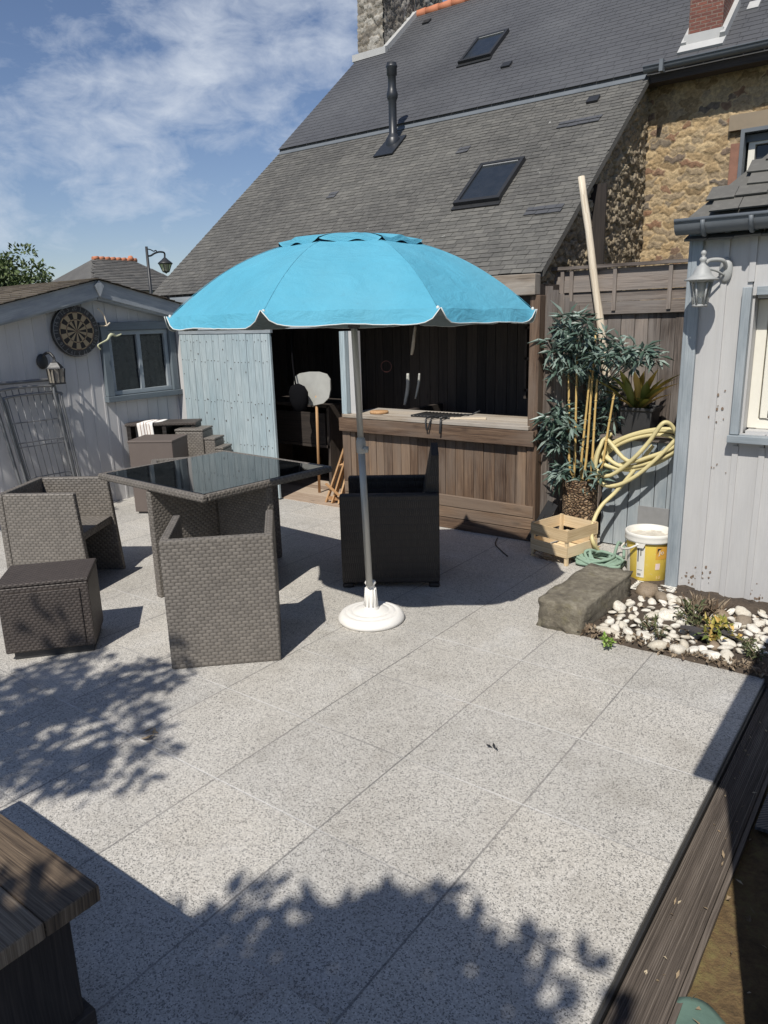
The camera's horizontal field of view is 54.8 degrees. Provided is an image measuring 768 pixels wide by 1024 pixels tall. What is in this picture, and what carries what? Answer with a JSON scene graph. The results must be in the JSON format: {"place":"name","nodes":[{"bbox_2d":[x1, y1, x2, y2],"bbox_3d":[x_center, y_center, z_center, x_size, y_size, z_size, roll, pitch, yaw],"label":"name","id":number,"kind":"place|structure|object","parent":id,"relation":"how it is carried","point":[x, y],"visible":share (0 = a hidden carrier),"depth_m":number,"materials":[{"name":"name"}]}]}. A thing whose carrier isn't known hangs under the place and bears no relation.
{"place":"outdoors","nodes":[
{"label":"outdoors","id":0,"kind":"place"},
{"bbox_2d":[151,457,184,463],"bbox_3d":[-1.417,-0.043,5.480,0.530,0.655,0.534,-5,15,-15],"label":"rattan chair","id":1,"kind":"object","parent":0,"point":[159,460],"visible":0.11,"depth_m":5.57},
{"bbox_2d":[0,0,446,283],"label":"sky","id":2,"kind":"structure","parent":0,"point":[127,126],"materials":[{"name":"blue"}]},
{"bbox_2d":[238,982,330,1023],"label":"loose slab","id":3,"kind":"structure","parent":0,"point":[279,1003],"depth_m":1.79,"materials":[{"name":"stone"}]},
{"bbox_2d":[0,497,764,1023],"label":"paving","id":4,"kind":"structure","parent":0,"point":[332,817],"depth_m":2.66,"materials":[{"name":"stone"}]},
{"bbox_2d":[0,378,80,484],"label":"wire rack","id":5,"kind":"object","parent":4,"relation":"on","point":[54,392],"visible":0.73,"depth_m":6.26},
{"bbox_2d":[0,814,99,1023],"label":"wooden bench","id":6,"kind":"object","parent":4,"relation":"on","point":[47,895],"visible":1,"depth_m":1.65,"materials":[{"name":"brown wood"}]},
{"bbox_2d":[0,558,103,659],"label":"rattan footstool","id":7,"kind":"object","parent":4,"relation":"on","point":[50,608],"visible":1,"depth_m":3.75,"materials":[{"name":"wicker"}]},
{"bbox_2d":[0,476,125,568],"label":"rattan chair","id":8,"kind":"object","parent":4,"relation":"on","point":[48,519],"visible":0.72,"depth_m":4.61,"materials":[{"name":"wicker"}]},
{"bbox_2d":[0,278,182,527],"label":"garden shed","id":9,"kind":"structure","parent":4,"relation":"on","point":[111,388],"depth_m":6.76,"materials":[{"name":"grey paint"}]},
{"bbox_2d":[36,352,65,384],"bbox_3d":[-2.848,-1.234,6.346,0.224,0.274,0.146,3,15,17],"label":"wall lantern","id":10,"kind":"object","parent":9,"relation":"attached to","point":[55,372],"depth_m":6.33,"materials":[{"name":"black metal"}]},
{"bbox_2d":[50,305,98,356],"bbox_3d":[-2.723,-1.598,6.544,0.043,0.444,0.444,9,18,36],"label":"dartboard","id":11,"kind":"object","parent":9,"relation":"attached to","point":[74,331],"visible":1,"depth_m":6.52,"materials":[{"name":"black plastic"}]},
{"bbox_2d":[97,308,109,325],"bbox_3d":[-2.533,-1.756,6.673,0.114,0.166,0.049,1,15,9],"label":"wall hook","id":12,"kind":"object","parent":9,"relation":"attached to","point":[104,318],"depth_m":6.68,"materials":[{"name":"white wood"}]},
{"bbox_2d":[97,333,121,349],"bbox_3d":[-2.506,-1.562,6.769,0.030,0.150,0.262,9,18,36],"label":"coat hanger","id":13,"kind":"object","parent":9,"relation":"hanging from","point":[110,335],"visible":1,"depth_m":6.75,"materials":[{"name":"beige plastic"}]},
{"bbox_2d":[97,321,182,402],"bbox_3d":[-2.336,-1.460,7.131,0.081,0.722,0.850,9,18,36],"label":"window","id":14,"kind":"structure","parent":9,"relation":"in","point":[143,358],"depth_m":7.13,"materials":[{"name":"blue paint"}]},
{"bbox_2d":[127,434,188,512],"bbox_3d":[-2.008,-0.346,6.696,0.410,0.660,0.370,0,15,7],"label":"resin stool","id":15,"kind":"object","parent":4,"relation":"on","point":[145,449],"visible":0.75,"depth_m":6.49,"materials":[{"name":"black plastic"}]},
{"bbox_2d":[125,419,201,463],"bbox_3d":[-2.121,-0.528,7.263,0.680,0.728,0.260,-2,15,0],"label":"side table","id":16,"kind":"object","parent":4,"relation":"on","point":[169,426],"visible":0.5,"depth_m":7.11,"materials":[{"name":"brown plastic"}]},
{"bbox_2d":[137,419,167,436],"bbox_3d":[-2.223,-0.711,7.167,0.164,0.348,0.268,4,16,19],"label":"striped towel","id":17,"kind":"object","parent":16,"relation":"hanging from","point":[145,427],"visible":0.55,"depth_m":7.05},
{"bbox_2d":[174,425,212,456],"bbox_3d":[-1.809,-0.483,7.168,0.281,0.675,0.268,1,15,8],"label":"rattan stool","id":18,"kind":"object","parent":4,"relation":"on","point":[197,435],"visible":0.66,"depth_m":6.99,"materials":[{"name":"wicker"}]},
{"bbox_2d":[204,435,223,453],"bbox_3d":[-1.598,-0.425,7.073,0.117,0.600,0.208,2,15,13],"label":"rattan stool","id":19,"kind":"object","parent":4,"relation":"on","point":[212,442],"visible":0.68,"depth_m":6.93,"materials":[{"name":"wicker"}]},
{"bbox_2d":[98,450,331,596],"bbox_3d":[-1.078,0.075,4.864,1.120,0.721,1.020,11,19,39],"label":"glass table","id":20,"kind":"object","parent":4,"relation":"on","point":[221,493],"visible":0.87,"depth_m":4.62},
{"bbox_2d":[159,510,280,668],"bbox_3d":[-0.819,0.373,3.827,0.530,0.655,0.534,-3,15,-7],"label":"rattan chair","id":21,"kind":"object","parent":4,"relation":"on","point":[222,600],"visible":1,"depth_m":3.57,"materials":[{"name":"wicker"}]},
{"bbox_2d":[215,443,231,451],"bbox_3d":[-1.503,-0.377,7.036,0.085,0.520,0.208,2,15,12],"label":"rattan stool","id":22,"kind":"object","parent":4,"relation":"on","point":[226,447],"visible":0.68,"depth_m":6.95,"materials":[{"name":"wicker"}]},
{"bbox_2d":[338,580,404,631],"bbox_3d":[-0.073,0.491,4.138,0.372,0.230,0.372,9,18,36],"label":"parasol stand","id":23,"kind":"object","parent":4,"relation":"on","point":[370,613],"visible":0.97,"depth_m":4.09,"materials":[{"name":"white plastic"}]},
{"bbox_2d":[164,232,536,586],"bbox_3d":[-0.130,-0.412,3.652,1.668,1.800,1.682,9,18,36],"label":"parasol","id":24,"kind":"object","parent":23,"relation":"on","point":[353,281],"visible":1,"depth_m":2.95,"materials":[{"name":"fabric"}]},
{"bbox_2d":[170,183,607,541],"bbox_3d":[0.058,-1.465,6.924,4.254,2.601,1.774,9,18,36],"label":"garden bar","id":25,"kind":"object","parent":4,"relation":"on","point":[235,385],"visible":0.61,"depth_m":6.67,"materials":[{"name":"brown wood"}]},
{"bbox_2d":[179,333,280,498],"bbox_3d":[-1.500,-0.945,7.172,1.244,1.520,0.029,9,18,36],"label":"sliding door","id":26,"kind":"structure","parent":25,"relation":"in","point":[228,378],"depth_m":7.05,"materials":[{"name":"blue paint"}]},
{"bbox_2d":[289,329,308,411],"bbox_3d":[-0.786,-1.291,6.691,0.230,0.778,0.106,13,20,43],"label":"black bag","id":27,"kind":"object","parent":25,"relation":"hanging from","point":[298,397],"visible":0.96,"depth_m":6.71,"materials":[{"name":"fabric"}]},
{"bbox_2d":[294,372,330,492],"bbox_3d":[-0.602,-0.724,6.934,0.421,1.172,0.176,9,18,36],"label":"shovel","id":28,"kind":"object","parent":25,"relation":"on","point":[317,385],"visible":0.8,"depth_m":6.76,"materials":[{"name":"grey wood"}]},
{"bbox_2d":[325,449,344,503],"bbox_3d":[-0.354,-0.430,6.695,0.352,0.718,0.305,9,18,36],"label":"slatted rack","id":29,"kind":"object","parent":25,"relation":"on","point":[334,498],"visible":0.37,"depth_m":6.70,"materials":[{"name":"brown wood"}]},
{"bbox_2d":[370,410,388,413],"bbox_3d":[-0.041,-0.843,6.245,0.160,0.022,0.160,9,18,36],"label":"wooden board","id":30,"kind":"object","parent":25,"relation":"on","point":[379,411],"visible":1,"depth_m":6.19,"materials":[{"name":"brown wood"}]},
{"bbox_2d":[403,373,409,404],"bbox_3d":[0.204,-1.110,6.705,0.069,0.287,0.035,9,18,36],"label":"hanging knife","id":31,"kind":"object","parent":25,"relation":"hanging from","point":[407,387],"visible":1,"depth_m":6.68,"materials":[{"name":"metal"}]},
{"bbox_2d":[410,326,416,354],"bbox_3d":[0.261,-1.516,6.546,0.067,0.255,0.031,9,18,36],"label":"hanging tool","id":32,"kind":"object","parent":25,"relation":"hanging from","point":[413,341],"visible":1,"depth_m":6.54,"materials":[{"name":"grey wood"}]},
{"bbox_2d":[415,373,419,398],"bbox_3d":[0.299,-1.125,6.627,0.061,0.229,0.023,9,18,36],"label":"hanging knife","id":33,"kind":"object","parent":25,"relation":"hanging from","point":[417,388],"visible":1,"depth_m":6.61,"materials":[{"name":"metal"}]},
{"bbox_2d":[425,415,446,433],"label":"grill tongs","id":34,"kind":"object","parent":25,"relation":"hanging from","point":[433,417],"visible":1,"depth_m":5.75,"materials":[{"name":"black metal"}]},
{"bbox_2d":[411,410,479,418],"bbox_3d":[0.513,-0.793,5.910,0.567,0.065,0.251,9,18,36],"label":"grill grate","id":35,"kind":"object","parent":25,"relation":"on","point":[426,414],"visible":0.94,"depth_m":5.95,"materials":[{"name":"black metal"}]},
{"bbox_2d":[450,417,486,418],"bbox_3d":[0.652,-0.726,5.738,0.280,0.014,0.030,2,15,13],"label":"wooden stick","id":36,"kind":"object","parent":25,"relation":"on","point":[468,417],"visible":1,"depth_m":5.72,"materials":[{"name":"brown wood"}]},
{"bbox_2d":[339,443,439,587],"bbox_3d":[0.050,0.001,4.825,0.610,0.825,0.600,-1,15,3],"label":"resin armchair","id":37,"kind":"object","parent":4,"relation":"on","point":[404,527],"visible":1,"depth_m":4.57,"materials":[{"name":"wicker"}]},
{"bbox_2d":[153,0,767,301],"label":"stone house","id":38,"kind":"structure","parent":4,"relation":"on","point":[483,135],"depth_m":6.74,"materials":[{"name":"stone"}]},
{"bbox_2d":[737,125,767,177],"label":"window","id":39,"kind":"structure","parent":38,"relation":"in","point":[756,138],"depth_m":6.18,"materials":[{"name":"metal"}]},
{"bbox_2d":[526,500,557,540],"bbox_3d":[1.156,0.077,5.418,0.237,0.322,0.074,-7,16,-20],"label":"dark board","id":40,"kind":"object","parent":4,"relation":"on","point":[549,509],"visible":0.46,"depth_m":5.41,"materials":[{"name":"black plastic"}]},
{"bbox_2d":[530,513,600,565],"bbox_3d":[1.244,0.186,5.123,0.475,0.250,0.315,-13,18,-36],"label":"wooden crate","id":41,"kind":"object","parent":4,"relation":"on","point":[577,540],"visible":0.94,"depth_m":5.05,"materials":[{"name":"brown wood"}]},
{"bbox_2d":[536,563,632,634],"bbox_3d":[1.139,0.489,4.177,0.268,0.191,0.714,12,21,38],"label":"stone block","id":42,"kind":"object","parent":4,"relation":"on","point":[579,599],"depth_m":4.02,"materials":[{"name":"stone"}]},
{"bbox_2d":[571,541,626,567],"bbox_3d":[1.474,0.289,4.982,0.392,0.108,0.335,-1,15,0],"label":"garden hose","id":43,"kind":"object","parent":4,"relation":"on","point":[607,558],"visible":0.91,"depth_m":4.94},
{"bbox_2d":[529,301,673,546],"bbox_3d":[1.521,-0.597,5.174,0.968,1.726,0.641,9,18,36],"label":"bamboo plant","id":44,"kind":"object","parent":4,"relation":"on","point":[580,496],"visible":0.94,"depth_m":5.14,"materials":[{"name":"green plant"}]},
{"bbox_2d":[598,631,615,647],"bbox_3d":[1.111,0.644,3.704,0.091,0.069,0.087,-9,16,-27],"label":"weed","id":45,"kind":"object","parent":4,"relation":"on","point":[608,641],"visible":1,"depth_m":3.70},
{"bbox_2d":[600,430,674,545],"bbox_3d":[1.911,-0.149,5.240,0.720,0.788,0.295,9,18,36],"label":"cabinet","id":46,"kind":"object","parent":4,"relation":"on","point":[636,501],"visible":0.38,"depth_m":5.17,"materials":[{"name":"blue paint"}]},
{"bbox_2d":[578,175,617,431],"bbox_3d":[1.519,-1.459,5.253,0.061,1.765,0.425,-12,18,-36],"label":"wooden pole","id":47,"kind":"object","parent":46,"relation":"on","point":[598,309],"visible":0.75,"depth_m":5.21,"materials":[{"name":"brown wood"}]},
{"bbox_2d":[589,420,675,549],"bbox_3d":[1.657,-0.146,4.996,0.583,0.945,0.392,9,18,36],"label":"garden hose","id":48,"kind":"object","parent":46,"relation":"hanging from","point":[646,461],"visible":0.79,"depth_m":5.03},
{"bbox_2d":[593,370,679,434],"bbox_3d":[1.738,-0.756,5.090,0.650,0.468,0.348,9,18,36],"label":"potted plant","id":49,"kind":"object","parent":46,"relation":"on","point":[638,412],"visible":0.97,"depth_m":5.06,"materials":[{"name":"green plant"}]},
{"bbox_2d":[620,524,668,580],"bbox_3d":[1.651,0.258,4.654,0.312,0.305,0.303,9,18,36],"label":"plaster bucket","id":50,"kind":"object","parent":4,"relation":"on","point":[646,548],"visible":0.89,"depth_m":4.56,"materials":[{"name":"yellow plastic"}]},
{"bbox_2d":[551,258,744,530],"bbox_3d":[1.851,-0.763,5.287,1.510,1.953,0.075,9,18,36],"label":"plank fence","id":51,"kind":"object","parent":4,"relation":"on","point":[647,318],"visible":0.3,"depth_m":5.18,"materials":[{"name":"brown wood"}]},
{"bbox_2d":[630,580,675,591],"bbox_3d":[1.645,0.456,4.500,0.240,0.014,0.215,9,18,36],"label":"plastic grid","id":52,"kind":"object","parent":4,"relation":"on","point":[669,587],"visible":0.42,"depth_m":4.48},
{"bbox_2d":[581,577,767,689],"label":"soil","id":53,"kind":"structure","parent":0,"point":[752,607],"depth_m":3.95,"materials":[{"name":"soil"}]},
{"bbox_2d":[593,626,617,634],"bbox_3d":[1.152,0.617,3.856,0.128,0.043,0.065,8,16,39],"label":"pebble","id":54,"kind":"object","parent":53,"relation":"on","point":[608,630],"visible":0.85,"depth_m":3.83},
{"bbox_2d":[604,618,614,625],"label":"pebble","id":55,"kind":"object","parent":53,"relation":"on","point":[610,621],"visible":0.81,"depth_m":3.95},
{"bbox_2d":[611,623,619,631],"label":"pebble","id":56,"kind":"object","parent":53,"relation":"on","point":[615,626],"visible":0.66,"depth_m":3.89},
{"bbox_2d":[613,632,623,638],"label":"pebble","id":57,"kind":"object","parent":53,"relation":"on","point":[616,636],"visible":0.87,"depth_m":3.79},
{"bbox_2d":[613,600,626,611],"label":"pebble","id":58,"kind":"object","parent":53,"relation":"on","point":[618,606],"visible":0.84,"depth_m":4.15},
{"bbox_2d":[619,621,627,628],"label":"pebble","id":59,"kind":"object","parent":53,"relation":"on","point":[622,624],"visible":0.79,"depth_m":3.92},
{"bbox_2d":[623,626,632,634],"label":"pebble","id":60,"kind":"object","parent":53,"relation":"on","point":[627,630],"visible":0.7,"depth_m":3.83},
{"bbox_2d":[625,600,634,606],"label":"pebble","id":61,"kind":"object","parent":53,"relation":"on","point":[630,603],"visible":0.88,"depth_m":4.19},
{"bbox_2d":[625,634,635,641],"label":"pebble","id":62,"kind":"object","parent":53,"relation":"on","point":[628,637],"visible":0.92,"depth_m":3.75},
{"bbox_2d":[636,630,653,639],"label":"pebble","id":63,"kind":"object","parent":53,"relation":"on","point":[646,635],"visible":0.81,"depth_m":3.77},
{"bbox_2d":[635,582,658,596],"bbox_3d":[1.557,0.466,4.377,0.131,0.081,0.139,22,45,28],"label":"stone","id":64,"kind":"object","parent":53,"relation":"on","point":[648,589],"visible":0.79,"depth_m":4.35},
{"bbox_2d":[639,614,658,629],"bbox_3d":[1.379,0.566,3.849,0.112,0.115,0.081,6,16,27],"label":"weed","id":65,"kind":"object","parent":53,"relation":"on","point":[646,623],"visible":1,"depth_m":3.84,"materials":[{"name":"green plant"}]},
{"bbox_2d":[643,612,657,618],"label":"pebble","id":66,"kind":"object","parent":53,"relation":"on","point":[650,614],"visible":0.69,"depth_m":4.01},
{"bbox_2d":[648,598,656,603],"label":"pebble","id":67,"kind":"object","parent":53,"relation":"on","point":[651,601],"visible":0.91,"depth_m":4.21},
{"bbox_2d":[647,640,667,650],"bbox_3d":[1.358,0.660,3.671,0.106,0.053,0.086,-12,5,9],"label":"pebble","id":68,"kind":"object","parent":53,"relation":"on","point":[657,644],"visible":0.91,"depth_m":3.64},
{"bbox_2d":[652,622,667,639],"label":"weed","id":69,"kind":"object","parent":53,"relation":"on","point":[658,634],"visible":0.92,"depth_m":3.72,"materials":[{"name":"green plant"}]},
{"bbox_2d":[654,591,667,602],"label":"stone","id":70,"kind":"object","parent":53,"relation":"on","point":[660,595],"visible":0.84,"depth_m":4.26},
{"bbox_2d":[557,589,767,678],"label":"bark crumbs","id":71,"kind":"object","parent":53,"relation":"on","point":[696,653],"visible":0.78,"depth_m":3.60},
{"bbox_2d":[657,608,680,621],"bbox_3d":[1.549,0.564,4.019,0.133,0.062,0.106,-15,32,-15],"label":"pebble","id":72,"kind":"object","parent":53,"relation":"on","point":[666,614],"visible":0.69,"depth_m":3.99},
{"bbox_2d":[666,593,677,600],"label":"pebble","id":73,"kind":"object","parent":53,"relation":"on","point":[669,595],"visible":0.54,"depth_m":4.23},
{"bbox_2d":[668,598,679,606],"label":"pebble","id":74,"kind":"object","parent":53,"relation":"on","point":[671,601],"visible":0.68,"depth_m":4.18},
{"bbox_2d":[668,633,679,638],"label":"pebble","id":75,"kind":"object","parent":53,"relation":"on","point":[674,635],"visible":0.96,"depth_m":3.77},
{"bbox_2d":[670,623,680,628],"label":"pebble","id":76,"kind":"object","parent":53,"relation":"on","point":[675,625],"visible":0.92,"depth_m":3.90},
{"bbox_2d":[669,644,686,654],"bbox_3d":[1.438,0.673,3.626,0.083,0.050,0.079,0,21,-22],"label":"pebble","id":77,"kind":"object","parent":53,"relation":"on","point":[679,649],"visible":0.98,"depth_m":3.60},
{"bbox_2d":[676,596,688,604],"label":"stone","id":78,"kind":"object","parent":53,"relation":"on","point":[678,600],"visible":0.39,"depth_m":4.17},
{"bbox_2d":[679,639,688,647],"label":"pebble","id":79,"kind":"object","parent":53,"relation":"on","point":[683,642],"visible":0.68,"depth_m":3.66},
{"bbox_2d":[673,599,706,626],"bbox_3d":[1.631,0.535,3.917,0.197,0.164,0.229,9,18,36],"label":"succulent","id":80,"kind":"object","parent":53,"relation":"on","point":[692,618],"visible":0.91,"depth_m":3.91,"materials":[{"name":"green plant"}]},
{"bbox_2d":[686,646,698,653],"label":"pebble","id":81,"kind":"object","parent":53,"relation":"on","point":[693,649],"visible":0.86,"depth_m":3.60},
{"bbox_2d":[689,631,700,639],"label":"pebble","id":82,"kind":"object","parent":53,"relation":"on","point":[692,637],"visible":0.77,"depth_m":3.76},
{"bbox_2d":[698,645,707,651],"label":"pebble","id":83,"kind":"object","parent":53,"relation":"on","point":[702,647],"visible":0.74,"depth_m":3.62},
{"bbox_2d":[673,590,733,617],"bbox_3d":[1.747,0.504,4.055,0.348,0.133,0.281,9,18,36],"label":"dry tuft","id":84,"kind":"object","parent":53,"relation":"on","point":[710,608],"visible":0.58,"depth_m":4.04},
{"bbox_2d":[680,625,740,642],"bbox_3d":[1.638,0.635,3.723,0.301,0.080,0.108,4,16,20],"label":"fallen leaf","id":85,"kind":"object","parent":53,"relation":"on","point":[694,629],"visible":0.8,"depth_m":3.74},
{"bbox_2d":[701,650,721,660],"bbox_3d":[1.570,0.689,3.552,0.066,0.048,0.100,-2,4,-44],"label":"pebble","id":86,"kind":"object","parent":53,"relation":"on","point":[713,654],"visible":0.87,"depth_m":3.53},
{"bbox_2d":[708,640,719,650],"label":"stone","id":87,"kind":"object","parent":53,"relation":"on","point":[715,644],"visible":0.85,"depth_m":3.63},
{"bbox_2d":[693,612,742,643],"bbox_3d":[1.712,0.598,3.747,0.249,0.150,0.283,9,18,36],"label":"succulent","id":88,"kind":"object","parent":53,"relation":"on","point":[720,623],"visible":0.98,"depth_m":3.73,"materials":[{"name":"yellow plant"}]},
{"bbox_2d":[714,609,729,620],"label":"stone","id":89,"kind":"object","parent":53,"relation":"on","point":[722,612],"visible":0.52,"depth_m":3.97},
{"bbox_2d":[717,645,733,650],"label":"pebble","id":90,"kind":"object","parent":53,"relation":"on","point":[728,647],"visible":0.85,"depth_m":3.61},
{"bbox_2d":[720,649,733,661],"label":"pebble","id":91,"kind":"object","parent":53,"relation":"on","point":[725,653],"visible":0.76,"depth_m":3.54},
{"bbox_2d":[717,635,736,646],"bbox_3d":[1.709,0.647,3.696,0.095,0.040,0.077,25,32,16],"label":"pebble","id":92,"kind":"object","parent":53,"relation":"on","point":[730,641],"visible":0.79,"depth_m":3.68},
{"bbox_2d":[730,622,741,629],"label":"pebble","id":93,"kind":"object","parent":53,"relation":"on","point":[736,624],"visible":0.6,"depth_m":3.86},
{"bbox_2d":[734,606,751,616],"bbox_3d":[1.948,0.553,4.023,0.091,0.056,0.095,26,42,27],"label":"pebble","id":94,"kind":"object","parent":53,"relation":"on","point":[740,610],"visible":0.63,"depth_m":4.01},
{"bbox_2d":[735,614,751,624],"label":"stone","id":95,"kind":"object","parent":53,"relation":"on","point":[743,619],"visible":0.67,"depth_m":3.92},
{"bbox_2d":[738,637,756,649],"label":"weed","id":96,"kind":"object","parent":53,"relation":"on","point":[751,640],"visible":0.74,"depth_m":3.62,"materials":[{"name":"green plant"}]},
{"bbox_2d":[743,630,752,636],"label":"pebble","id":97,"kind":"object","parent":53,"relation":"on","point":[747,633],"visible":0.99,"depth_m":3.77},
{"bbox_2d":[746,624,760,633],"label":"pebble","id":98,"kind":"object","parent":53,"relation":"on","point":[752,628],"visible":0.83,"depth_m":3.81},
{"bbox_2d":[742,642,767,660],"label":"weed","id":99,"kind":"object","parent":53,"relation":"on","point":[750,651],"visible":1,"depth_m":3.48,"materials":[{"name":"green plant"}]},
{"bbox_2d":[753,619,765,626],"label":"pebble","id":100,"kind":"object","parent":53,"relation":"on","point":[757,622],"visible":0.84,"depth_m":3.90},
{"bbox_2d":[757,612,767,618],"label":"pebble","id":101,"kind":"object","parent":53,"relation":"on","point":[763,615],"visible":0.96,"depth_m":3.98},
{"bbox_2d":[759,635,767,643],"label":"pebble","id":102,"kind":"object","parent":53,"relation":"on","point":[764,638],"visible":0.98,"depth_m":3.70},
{"bbox_2d":[687,787,767,1023],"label":"garden ground","id":103,"kind":"structure","parent":0,"point":[729,985],"depth_m":2.02,"materials":[{"name":"soil"}]},
{"bbox_2d":[594,683,767,1023],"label":"timber edging","id":104,"kind":"object","parent":103,"relation":"on","point":[699,878],"visible":0.99,"depth_m":2.19,"materials":[{"name":"brown wood"}]},
{"bbox_2d":[676,997,725,1023],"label":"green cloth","id":105,"kind":"object","parent":103,"relation":"on","point":[689,1013],"visible":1,"depth_m":1.83,"materials":[{"name":"fabric"}]},
{"bbox_2d":[644,721,766,1023],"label":"litter","id":106,"kind":"object","parent":103,"relation":"on","point":[748,918],"visible":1,"depth_m":2.12,"materials":[{"name":"brown plant"}]},
{"bbox_2d":[755,793,767,832],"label":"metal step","id":107,"kind":"object","parent":103,"relation":"on","point":[761,823],"visible":1,"depth_m":2.49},
{"label":"ground","id":108,"kind":"structure","parent":0,"visible":0},
{"bbox_2d":[0,242,55,286],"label":"garden tree","id":109,"kind":"object","parent":108,"relation":"on","point":[10,271],"visible":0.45,"depth_m":23.95,"materials":[{"name":"green plant"}]},
{"bbox_2d":[52,256,167,291],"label":"slate cottage","id":110,"kind":"structure","parent":108,"relation":"on","point":[130,271],"depth_m":38.23,"materials":[{"name":"grey tile"}]},
{"bbox_2d":[145,246,172,293],"bbox_3d":[-8.694,-7.989,29.212,0.580,4.625,1.175,9,18,36],"label":"street lamp","id":111,"kind":"object","parent":108,"relation":"on","point":[165,264],"visible":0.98,"depth_m":28.65,"materials":[{"name":"black metal"}]},
{"bbox_2d":[664,154,767,601],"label":"grey shed","id":112,"kind":"structure","parent":108,"relation":"on","point":[717,542],"depth_m":4.12,"materials":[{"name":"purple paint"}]},
{"bbox_2d":[684,250,732,306],"bbox_3d":[1.703,-1.234,3.922,0.266,0.287,0.171,-15,20,-42],"label":"wall lantern","id":113,"kind":"object","parent":112,"relation":"attached to","point":[702,278],"depth_m":3.88,"materials":[{"name":"grey metal"}]},
{"bbox_2d":[726,286,767,444],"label":"window","id":114,"kind":"structure","parent":112,"relation":"in","point":[754,412],"depth_m":4.04,"materials":[{"name":"blue paint"}]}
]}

